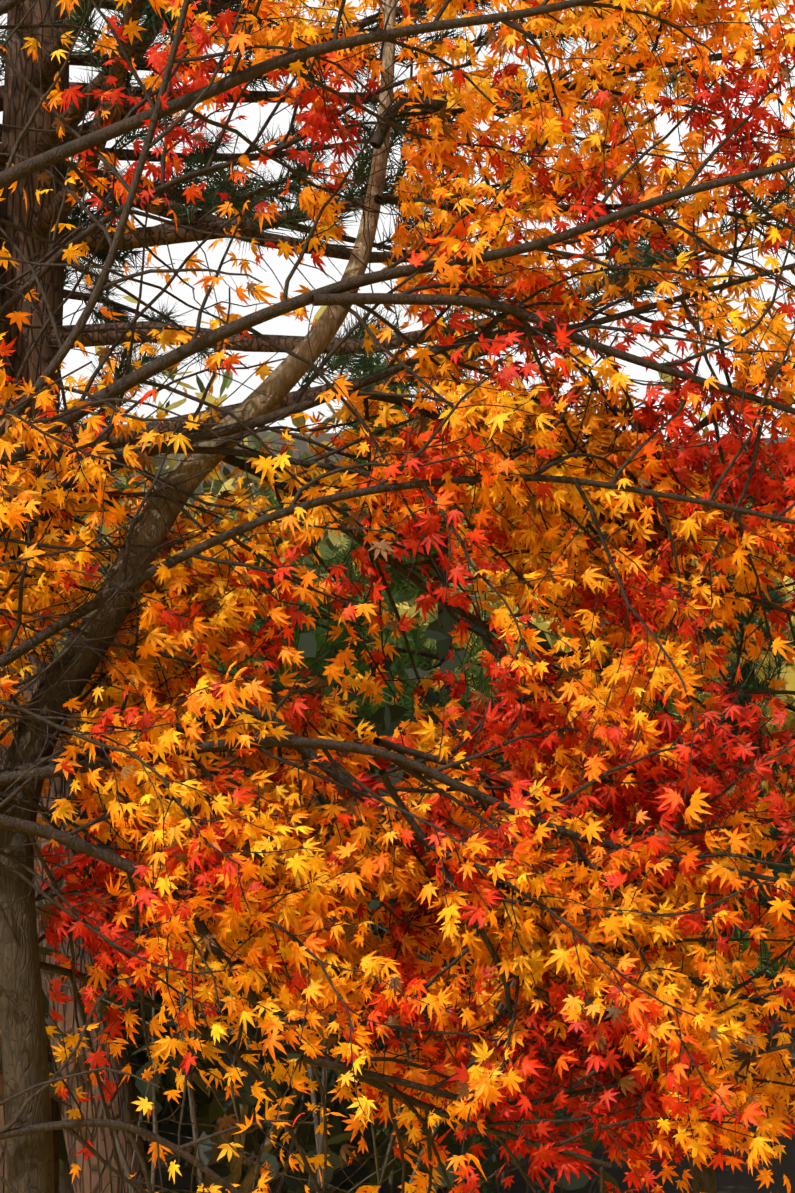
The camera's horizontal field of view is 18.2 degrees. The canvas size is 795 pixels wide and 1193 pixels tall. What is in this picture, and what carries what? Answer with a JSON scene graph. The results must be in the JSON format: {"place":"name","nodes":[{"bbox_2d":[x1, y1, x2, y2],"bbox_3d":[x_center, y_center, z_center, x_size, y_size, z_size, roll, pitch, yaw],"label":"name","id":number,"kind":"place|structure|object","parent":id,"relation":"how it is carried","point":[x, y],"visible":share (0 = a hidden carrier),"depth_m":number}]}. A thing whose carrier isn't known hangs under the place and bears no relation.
{"place":"outdoors","nodes":[
{"label":"outdoors","id":0,"kind":"place"},
{"bbox_2d":[0,296,794,1192],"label":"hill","id":1,"kind":"structure","parent":0,"point":[210,1110],"depth_m":9.05},
{"bbox_2d":[0,0,794,441],"label":"sky","id":2,"kind":"structure","parent":0,"point":[254,112]},
{"bbox_2d":[66,424,794,1192],"bbox_3d":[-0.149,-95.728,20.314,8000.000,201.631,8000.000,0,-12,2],"label":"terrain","id":3,"kind":"structure","parent":0,"point":[738,1182],"depth_m":14.58},
{"bbox_2d":[0,518,770,1192],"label":"shrub stems","id":4,"kind":"object","parent":3,"relation":"on","point":[594,1186],"visible":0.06,"depth_m":7.73},
{"bbox_2d":[0,0,794,1192],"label":"maple","id":5,"kind":"object","parent":3,"relation":"on","point":[664,804],"depth_m":4.83},
{"bbox_2d":[0,0,794,1192],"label":"trees","id":6,"kind":"object","parent":3,"relation":"on","point":[18,100],"depth_m":9.18}
]}

